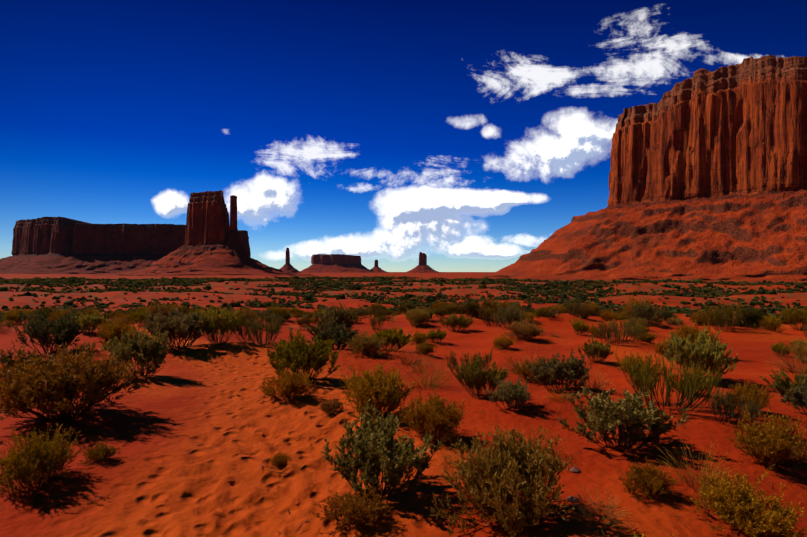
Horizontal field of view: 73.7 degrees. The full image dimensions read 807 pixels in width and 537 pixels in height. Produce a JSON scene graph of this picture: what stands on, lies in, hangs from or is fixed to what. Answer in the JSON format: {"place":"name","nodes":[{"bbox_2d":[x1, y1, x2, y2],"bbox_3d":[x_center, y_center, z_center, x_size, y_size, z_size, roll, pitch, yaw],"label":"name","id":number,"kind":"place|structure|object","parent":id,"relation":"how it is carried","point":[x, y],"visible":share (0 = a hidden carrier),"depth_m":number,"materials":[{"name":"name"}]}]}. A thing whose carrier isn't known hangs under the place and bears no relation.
{"place":"outdoors","nodes":[
{"label":"outdoors","id":0,"kind":"place"},
{"bbox_2d":[0,272,806,536],"bbox_3d":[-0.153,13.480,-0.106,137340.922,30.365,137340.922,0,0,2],"label":"ground","id":1,"kind":"structure","parent":0,"point":[198,472],"depth_m":4.97,"materials":[{"name":"sand"}]},
{"bbox_2d":[2,306,29,324],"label":"twig shrub","id":2,"kind":"object","parent":1,"relation":"on","point":[13,316],"visible":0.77,"depth_m":15.91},
{"bbox_2d":[0,345,51,377],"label":"dark shrub","id":3,"kind":"object","parent":1,"relation":"on","point":[4,357],"visible":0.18,"depth_m":7.10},
{"bbox_2d":[26,313,48,321],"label":"sage shrub","id":4,"kind":"object","parent":1,"relation":"on","point":[34,317],"visible":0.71,"depth_m":13.95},
{"bbox_2d":[0,422,83,493],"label":"twig shrub","id":5,"kind":"object","parent":1,"relation":"on","point":[34,459],"visible":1,"depth_m":3.76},
{"bbox_2d":[32,304,61,318],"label":"dark shrub","id":6,"kind":"object","parent":1,"relation":"on","point":[48,307],"visible":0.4,"depth_m":14.29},
{"bbox_2d":[14,310,84,353],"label":"dark shrub","id":7,"kind":"object","parent":1,"relation":"on","point":[63,331],"visible":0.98,"depth_m":9.28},
{"bbox_2d":[46,307,74,325],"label":"twig shrub","id":8,"kind":"object","parent":1,"relation":"on","point":[54,314],"visible":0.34,"depth_m":13.78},
{"bbox_2d":[49,305,81,316],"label":"sage shrub","id":9,"kind":"object","parent":1,"relation":"on","point":[58,311],"visible":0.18,"depth_m":14.34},
{"bbox_2d":[0,340,143,421],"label":"twig shrub","id":10,"kind":"object","parent":1,"relation":"on","point":[54,381],"visible":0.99,"depth_m":5.19,"materials":[{"name":"plant"}]},
{"bbox_2d":[75,341,96,353],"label":"shrub","id":11,"kind":"object","parent":1,"relation":"on","point":[83,345],"visible":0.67,"depth_m":9.17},
{"bbox_2d":[82,307,102,316],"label":"twig shrub","id":12,"kind":"object","parent":1,"relation":"on","point":[89,312],"visible":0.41,"depth_m":19.27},
{"bbox_2d":[71,310,118,332],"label":"shrub","id":13,"kind":"object","parent":1,"relation":"on","point":[94,321],"visible":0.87,"depth_m":12.79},
{"bbox_2d":[77,440,120,465],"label":"twig shrub","id":14,"kind":"object","parent":1,"relation":"on","point":[102,452],"visible":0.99,"depth_m":4.21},
{"bbox_2d":[102,314,129,325],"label":"twig shrub","id":15,"kind":"object","parent":1,"relation":"on","point":[123,318],"visible":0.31,"depth_m":14.39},
{"bbox_2d":[97,318,144,346],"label":"twig shrub","id":16,"kind":"object","parent":1,"relation":"on","point":[112,332],"visible":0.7,"depth_m":9.83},
{"bbox_2d":[99,323,171,376],"bbox_3d":[-3.623,1.152,7.319,0.914,0.822,0.868,9,10,40],"label":"sage shrub","id":17,"kind":"object","parent":1,"relation":"on","point":[143,349],"visible":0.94,"depth_m":7.29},
{"bbox_2d":[130,309,147,324],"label":"shrub","id":18,"kind":"object","parent":1,"relation":"on","point":[138,317],"visible":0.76,"depth_m":14.36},
{"bbox_2d":[0,216,299,273],"bbox_3d":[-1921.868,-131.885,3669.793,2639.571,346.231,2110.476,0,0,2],"label":"mesa","id":19,"kind":"structure","parent":1,"relation":"on","point":[53,245],"depth_m":3108.39,"materials":[{"name":"stone"}]},
{"bbox_2d":[142,301,173,324],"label":"twig shrub","id":20,"kind":"object","parent":1,"relation":"on","point":[164,311],"visible":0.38,"depth_m":14.49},
{"bbox_2d":[142,304,211,348],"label":"sage shrub","id":21,"kind":"object","parent":1,"relation":"on","point":[184,328],"visible":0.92,"depth_m":9.79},
{"bbox_2d":[93,190,317,275],"bbox_3d":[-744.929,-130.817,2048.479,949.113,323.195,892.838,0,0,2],"label":"butte","id":22,"kind":"object","parent":1,"relation":"on","point":[202,251],"visible":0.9,"depth_m":1968.74,"materials":[{"name":"stone"}]},
{"bbox_2d":[225,195,249,262],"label":"rock spire","id":23,"kind":"structure","parent":22,"relation":"on","point":[233,243],"depth_m":1986.45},
{"bbox_2d":[191,303,244,344],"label":"shrub","id":24,"kind":"object","parent":1,"relation":"on","point":[223,322],"visible":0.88,"depth_m":10.28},
{"bbox_2d":[229,307,256,324],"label":"twig shrub","id":25,"kind":"object","parent":1,"relation":"on","point":[245,314],"visible":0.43,"depth_m":15.47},
{"bbox_2d":[233,308,283,344],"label":"shrub","id":26,"kind":"object","parent":1,"relation":"on","point":[254,327],"visible":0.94,"depth_m":10.63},
{"bbox_2d":[269,451,291,469],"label":"twig shrub","id":27,"kind":"object","parent":1,"relation":"on","point":[279,460],"visible":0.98,"depth_m":4.30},
{"bbox_2d":[272,305,288,315],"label":"shrub","id":28,"kind":"object","parent":1,"relation":"on","point":[280,311],"visible":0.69,"depth_m":17.82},
{"bbox_2d":[258,367,316,400],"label":"twig shrub","id":29,"kind":"object","parent":1,"relation":"on","point":[287,386],"visible":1,"depth_m":6.30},
{"bbox_2d":[280,248,300,272],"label":"spire","id":30,"kind":"structure","parent":1,"relation":"on","point":[287,267],"depth_m":6007.79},
{"bbox_2d":[288,306,303,314],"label":"shrub","id":31,"kind":"object","parent":1,"relation":"on","point":[293,310],"visible":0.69,"depth_m":24.02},
{"bbox_2d":[295,316,311,325],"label":"twig shrub","id":32,"kind":"object","parent":1,"relation":"on","point":[304,320],"visible":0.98,"depth_m":15.82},
{"bbox_2d":[267,327,340,382],"bbox_3d":[-1.365,1.196,7.305,1.039,0.818,1.090,0,0,-9],"label":"shrub","id":33,"kind":"object","parent":1,"relation":"on","point":[297,355],"visible":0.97,"depth_m":7.19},
{"bbox_2d":[28,325,590,502],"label":"pebbles","id":34,"kind":"object","parent":1,"relation":"on","point":[574,470],"visible":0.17,"depth_m":3.82,"materials":[{"name":"stone"}]},
{"bbox_2d":[316,398,344,414],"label":"twig shrub","id":35,"kind":"object","parent":1,"relation":"on","point":[326,407],"visible":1,"depth_m":5.54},
{"bbox_2d":[305,320,361,349],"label":"dark shrub","id":36,"kind":"object","parent":1,"relation":"on","point":[342,336],"visible":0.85,"depth_m":9.77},
{"bbox_2d":[313,302,358,332],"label":"sage shrub","id":37,"kind":"object","parent":1,"relation":"on","point":[338,316],"visible":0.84,"depth_m":11.82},
{"bbox_2d":[300,254,373,272],"bbox_3d":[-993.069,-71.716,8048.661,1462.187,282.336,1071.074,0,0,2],"label":"mesa","id":38,"kind":"structure","parent":1,"relation":"on","point":[332,263],"depth_m":7859.19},
{"bbox_2d":[305,485,396,530],"bbox_3d":[-0.278,1.417,3.230,0.509,0.235,0.460,-4,-2,32],"label":"twig shrub","id":39,"kind":"object","parent":1,"relation":"on","point":[350,510],"visible":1,"depth_m":3.15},
{"bbox_2d":[344,330,394,356],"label":"twig shrub","id":40,"kind":"object","parent":1,"relation":"on","point":[365,344],"visible":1,"depth_m":9.00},
{"bbox_2d":[369,313,386,328],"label":"shrub","id":41,"kind":"object","parent":1,"relation":"on","point":[380,319],"visible":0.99,"depth_m":14.50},
{"bbox_2d":[370,301,385,313],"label":"shrub","id":42,"kind":"object","parent":1,"relation":"on","point":[374,307],"visible":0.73,"depth_m":19.09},
{"bbox_2d":[370,260,389,272],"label":"spire","id":43,"kind":"structure","parent":1,"relation":"on","point":[375,269],"depth_m":7947.83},
{"bbox_2d":[373,307,388,316],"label":"shrub","id":44,"kind":"object","parent":1,"relation":"on","point":[381,311],"visible":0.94,"depth_m":17.72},
{"bbox_2d":[320,399,443,502],"bbox_3d":[-0.115,1.238,3.570,0.724,0.660,0.762,2,2,31],"label":"sage shrub","id":45,"kind":"object","parent":1,"relation":"on","point":[375,447],"visible":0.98,"depth_m":3.45,"materials":[{"name":"plant"}]},
{"bbox_2d":[341,362,423,423],"bbox_3d":[-0.216,1.224,5.330,0.846,0.615,0.872,4,1,4],"label":"twig shrub","id":46,"kind":"object","parent":1,"relation":"on","point":[383,392],"visible":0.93,"depth_m":5.18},
{"bbox_2d":[371,325,412,350],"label":"shrub","id":47,"kind":"object","parent":1,"relation":"on","point":[393,337],"visible":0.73,"depth_m":9.86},
{"bbox_2d":[0,276,806,320],"bbox_3d":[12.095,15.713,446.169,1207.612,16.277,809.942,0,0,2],"label":"shrubs","id":48,"kind":"object","parent":1,"relation":"on","point":[547,288],"visible":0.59,"depth_m":400.61,"materials":[{"name":"plant"}]},
{"bbox_2d":[0,315,806,533],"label":"rocks","id":49,"kind":"object","parent":1,"relation":"on","point":[453,455],"visible":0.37,"depth_m":4.02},
{"bbox_2d":[397,300,416,313],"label":"sage shrub","id":50,"kind":"object","parent":1,"relation":"on","point":[407,305],"visible":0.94,"depth_m":17.81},
{"bbox_2d":[388,342,429,366],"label":"grass tuft","id":51,"kind":"object","parent":1,"relation":"on","point":[403,360],"visible":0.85,"depth_m":8.42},
{"bbox_2d":[403,307,430,326],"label":"twig shrub","id":52,"kind":"object","parent":1,"relation":"on","point":[418,317],"visible":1,"depth_m":14.57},
{"bbox_2d":[410,330,430,344],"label":"twig shrub","id":53,"kind":"object","parent":1,"relation":"on","point":[419,338],"visible":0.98,"depth_m":11.09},
{"bbox_2d":[405,252,440,272],"bbox_3d":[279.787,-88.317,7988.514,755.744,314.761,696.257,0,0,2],"label":"butte","id":54,"kind":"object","parent":1,"relation":"on","point":[422,267],"depth_m":7923.15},
{"bbox_2d":[413,340,436,355],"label":"twig shrub","id":55,"kind":"object","parent":1,"relation":"on","point":[426,347],"visible":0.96,"depth_m":9.56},
{"bbox_2d":[420,306,436,320],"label":"shrub","id":56,"kind":"object","parent":1,"relation":"on","point":[430,313],"visible":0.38,"depth_m":15.49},
{"bbox_2d":[399,360,459,392],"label":"grass tuft","id":57,"kind":"object","parent":1,"relation":"on","point":[430,384],"visible":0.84,"depth_m":6.77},
{"bbox_2d":[397,392,465,444],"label":"twig shrub","id":58,"kind":"object","parent":1,"relation":"on","point":[437,415],"visible":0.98,"depth_m":4.62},
{"bbox_2d":[426,328,446,342],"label":"shrub","id":59,"kind":"object","parent":1,"relation":"on","point":[437,335],"visible":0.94,"depth_m":11.40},
{"bbox_2d":[432,299,446,309],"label":"twig shrub","id":60,"kind":"object","parent":1,"relation":"on","point":[436,305],"visible":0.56,"depth_m":18.53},
{"bbox_2d":[433,307,446,317],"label":"sage shrub","id":61,"kind":"object","parent":1,"relation":"on","point":[441,312],"visible":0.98,"depth_m":16.29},
{"bbox_2d":[431,443,464,469],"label":"grass tuft","id":62,"kind":"object","parent":1,"relation":"on","point":[445,459],"visible":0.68,"depth_m":3.98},
{"bbox_2d":[446,303,461,313],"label":"twig shrub","id":63,"kind":"object","parent":1,"relation":"on","point":[455,308],"visible":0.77,"depth_m":17.08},
{"bbox_2d":[439,312,472,331],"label":"shrub","id":64,"kind":"object","parent":1,"relation":"on","point":[451,321],"visible":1,"depth_m":13.29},
{"bbox_2d":[444,349,492,372],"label":"shrub","id":65,"kind":"object","parent":1,"relation":"on","point":[466,360],"visible":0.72,"depth_m":7.67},
{"bbox_2d":[457,299,481,316],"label":"sage shrub","id":66,"kind":"object","parent":1,"relation":"on","point":[466,306],"visible":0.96,"depth_m":15.81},
{"bbox_2d":[446,355,508,397],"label":"shrub","id":67,"kind":"object","parent":1,"relation":"on","point":[473,375],"visible":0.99,"depth_m":6.02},
{"bbox_2d":[478,303,507,326],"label":"shrub","id":68,"kind":"object","parent":1,"relation":"on","point":[486,318],"visible":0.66,"depth_m":14.45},
{"bbox_2d":[430,424,575,536],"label":"twig shrub","id":69,"kind":"object","parent":1,"relation":"on","point":[504,476],"visible":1,"depth_m":3.08,"materials":[{"name":"plant"}]},
{"bbox_2d":[491,334,514,350],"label":"twig shrub","id":70,"kind":"object","parent":1,"relation":"on","point":[505,342],"visible":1,"depth_m":10.19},
{"bbox_2d":[497,300,515,310],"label":"twig shrub","id":71,"kind":"object","parent":1,"relation":"on","point":[504,305],"visible":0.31,"depth_m":17.13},
{"bbox_2d":[483,375,531,409],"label":"sage shrub","id":72,"kind":"object","parent":1,"relation":"on","point":[510,393],"visible":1,"depth_m":5.46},
{"bbox_2d":[492,301,525,327],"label":"sage shrub","id":73,"kind":"object","parent":1,"relation":"on","point":[509,314],"visible":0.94,"depth_m":13.47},
{"bbox_2d":[498,351,535,373],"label":"grass tuft","id":74,"kind":"object","parent":1,"relation":"on","point":[509,367],"visible":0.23,"depth_m":7.82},
{"bbox_2d":[500,318,543,340],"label":"twig shrub","id":75,"kind":"object","parent":1,"relation":"on","point":[527,330],"visible":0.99,"depth_m":11.56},
{"bbox_2d":[519,312,538,322],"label":"twig shrub","id":76,"kind":"object","parent":1,"relation":"on","point":[528,315],"visible":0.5,"depth_m":15.14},
{"bbox_2d":[509,355,550,383],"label":"twig shrub","id":77,"kind":"object","parent":1,"relation":"on","point":[524,371],"visible":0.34,"depth_m":7.07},
{"bbox_2d":[517,425,569,463],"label":"grass tuft","id":78,"kind":"object","parent":1,"relation":"on","point":[552,446],"visible":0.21,"depth_m":4.08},
{"bbox_2d":[537,306,550,315],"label":"twig shrub","id":79,"kind":"object","parent":1,"relation":"on","point":[544,310],"visible":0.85,"depth_m":15.71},
{"bbox_2d":[542,389,569,403],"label":"grass tuft","id":80,"kind":"object","parent":1,"relation":"on","point":[554,397],"visible":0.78,"depth_m":5.70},
{"bbox_2d":[550,303,567,312],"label":"twig shrub","id":81,"kind":"object","parent":1,"relation":"on","point":[562,309],"visible":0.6,"depth_m":16.37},
{"bbox_2d":[527,349,591,392],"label":"sage shrub","id":82,"kind":"object","parent":1,"relation":"on","point":[553,370],"visible":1,"depth_m":6.17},
{"bbox_2d":[564,299,581,315],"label":"shrub","id":83,"kind":"object","parent":1,"relation":"on","point":[569,307],"visible":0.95,"depth_m":15.78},
{"bbox_2d":[569,319,591,334],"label":"shrub","id":84,"kind":"object","parent":1,"relation":"on","point":[580,326],"visible":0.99,"depth_m":12.66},
{"bbox_2d":[573,300,593,317],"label":"twig shrub","id":85,"kind":"object","parent":1,"relation":"on","point":[584,309],"visible":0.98,"depth_m":15.67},
{"bbox_2d":[576,367,613,389],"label":"grass tuft","id":86,"kind":"object","parent":1,"relation":"on","point":[594,384],"visible":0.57,"depth_m":6.26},
{"bbox_2d":[589,302,600,316],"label":"twig shrub","id":87,"kind":"object","parent":1,"relation":"on","point":[596,308],"visible":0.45,"depth_m":19.44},
{"bbox_2d":[578,336,613,362],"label":"shrub","id":88,"kind":"object","parent":1,"relation":"on","point":[598,349],"visible":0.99,"depth_m":8.86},
{"bbox_2d":[590,324,602,337],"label":"shrub","id":89,"kind":"object","parent":1,"relation":"on","point":[593,332],"visible":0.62,"depth_m":11.37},
{"bbox_2d":[566,482,633,533],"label":"grass tuft","id":90,"kind":"object","parent":1,"relation":"on","point":[586,513],"visible":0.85,"depth_m":3.12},
{"bbox_2d":[599,309,615,320],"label":"twig shrub","id":91,"kind":"object","parent":1,"relation":"on","point":[606,315],"visible":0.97,"depth_m":15.63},
{"bbox_2d":[591,316,641,344],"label":"shrub","id":92,"kind":"object","parent":1,"relation":"on","point":[609,331],"visible":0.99,"depth_m":10.56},
{"bbox_2d":[558,386,692,450],"bbox_3d":[1.741,1.222,4.454,0.987,0.571,0.938,3,-1,-13],"label":"sage shrub","id":93,"kind":"object","parent":1,"relation":"on","point":[635,418],"visible":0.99,"depth_m":4.25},
{"bbox_2d":[618,316,646,329],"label":"shrub","id":94,"kind":"object","parent":1,"relation":"on","point":[643,323],"visible":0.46,"depth_m":12.95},
{"bbox_2d":[468,55,806,282],"bbox_3d":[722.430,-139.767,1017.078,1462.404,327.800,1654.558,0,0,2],"label":"butte","id":95,"kind":"object","parent":1,"relation":"on","point":[708,176],"visible":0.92,"depth_m":756.23,"materials":[{"name":"stone"}]},
{"bbox_2d":[629,322,649,338],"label":"shrub","id":96,"kind":"object","parent":1,"relation":"on","point":[642,330],"visible":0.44,"depth_m":11.19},
{"bbox_2d":[623,293,657,319],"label":"twig shrub","id":97,"kind":"object","parent":1,"relation":"on","point":[626,307],"visible":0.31,"depth_m":15.33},
{"bbox_2d":[615,352,667,375],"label":"twig shrub","id":98,"kind":"object","parent":1,"relation":"on","point":[635,360],"visible":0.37,"depth_m":7.61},
{"bbox_2d":[626,299,663,324],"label":"sage shrub","id":99,"kind":"object","parent":1,"relation":"on","point":[647,311],"visible":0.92,"depth_m":14.45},
{"bbox_2d":[635,331,656,342],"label":"twig shrub","id":100,"kind":"object","parent":1,"relation":"on","point":[643,336],"visible":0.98,"depth_m":10.73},
{"bbox_2d":[617,459,677,499],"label":"twig shrub","id":101,"kind":"object","parent":1,"relation":"on","point":[648,478],"visible":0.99,"depth_m":3.36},
{"bbox_2d":[654,306,675,320],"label":"sage shrub","id":102,"kind":"object","parent":1,"relation":"on","point":[663,310],"visible":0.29,"depth_m":20.89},
{"bbox_2d":[659,311,673,320],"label":"dark shrub","id":103,"kind":"object","parent":1,"relation":"on","point":[664,317],"visible":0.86,"depth_m":19.46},
{"bbox_2d":[654,337,679,357],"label":"twig shrub","id":104,"kind":"object","parent":1,"relation":"on","point":[660,346],"visible":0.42,"depth_m":9.19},
{"bbox_2d":[615,345,725,412],"bbox_3d":[2.733,1.161,5.517,1.037,0.647,1.032,3,0,-21],"label":"shrub","id":105,"kind":"object","parent":1,"relation":"on","point":[693,385],"visible":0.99,"depth_m":5.39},
{"bbox_2d":[671,318,724,346],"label":"twig shrub","id":106,"kind":"object","parent":1,"relation":"on","point":[685,331],"visible":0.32,"depth_m":9.49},
{"bbox_2d":[663,328,737,379],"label":"shrub","id":107,"kind":"object","parent":1,"relation":"on","point":[702,352],"visible":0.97,"depth_m":7.08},
{"bbox_2d":[689,309,715,325],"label":"twig shrub","id":108,"kind":"object","parent":1,"relation":"on","point":[701,316],"visible":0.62,"depth_m":15.48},
{"bbox_2d":[656,440,754,505],"bbox_3d":[1.966,1.326,3.575,0.634,0.361,0.620,0,-2,44],"label":"grass tuft","id":109,"kind":"object","parent":1,"relation":"on","point":[698,480],"visible":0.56,"depth_m":3.60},
{"bbox_2d":[704,299,743,331],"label":"shrub","id":110,"kind":"object","parent":1,"relation":"on","point":[719,316],"visible":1,"depth_m":13.32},
{"bbox_2d":[707,386,763,425],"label":"shrub","id":111,"kind":"object","parent":1,"relation":"on","point":[730,406],"visible":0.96,"depth_m":4.93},
{"bbox_2d":[690,465,806,536],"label":"twig shrub","id":112,"kind":"object","parent":1,"relation":"on","point":[729,503],"visible":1,"depth_m":3.00,"materials":[{"name":"plant"}]},
{"bbox_2d":[722,380,774,411],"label":"twig shrub","id":113,"kind":"object","parent":1,"relation":"on","point":[752,392],"visible":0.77,"depth_m":5.32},
{"bbox_2d":[737,307,764,328],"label":"dark shrub","id":114,"kind":"object","parent":1,"relation":"on","point":[752,317],"visible":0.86,"depth_m":13.56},
{"bbox_2d":[727,404,806,471],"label":"twig shrub","id":115,"kind":"object","parent":1,"relation":"on","point":[776,442],"visible":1,"depth_m":4.04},
{"bbox_2d":[754,314,784,330],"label":"twig shrub","id":116,"kind":"object","parent":1,"relation":"on","point":[772,321],"visible":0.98,"depth_m":13.22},
{"bbox_2d":[770,341,790,356],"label":"shrub","id":117,"kind":"object","parent":1,"relation":"on","point":[776,348],"visible":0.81,"depth_m":9.43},
{"bbox_2d":[760,368,806,401],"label":"sage shrub","id":118,"kind":"object","parent":1,"relation":"on","point":[779,383],"visible":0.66,"depth_m":6.15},
{"bbox_2d":[766,340,806,373],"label":"grass shrub","id":119,"kind":"object","parent":1,"relation":"on","point":[791,369],"visible":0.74,"depth_m":7.96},
{"bbox_2d":[780,373,806,414],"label":"sage shrub","id":120,"kind":"object","parent":1,"relation":"on","point":[799,395],"visible":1,"depth_m":5.53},
{"bbox_2d":[783,305,806,330],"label":"shrub","id":121,"kind":"object","parent":1,"relation":"on","point":[795,316],"visible":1,"depth_m":14.66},
{"bbox_2d":[788,336,806,363],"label":"twig shrub","id":122,"kind":"object","parent":1,"relation":"on","point":[800,350],"visible":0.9,"depth_m":8.88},
{"bbox_2d":[0,0,806,271],"label":"sky","id":123,"kind":"structure","parent":0,"point":[461,134],"materials":[{"name":"blue"}]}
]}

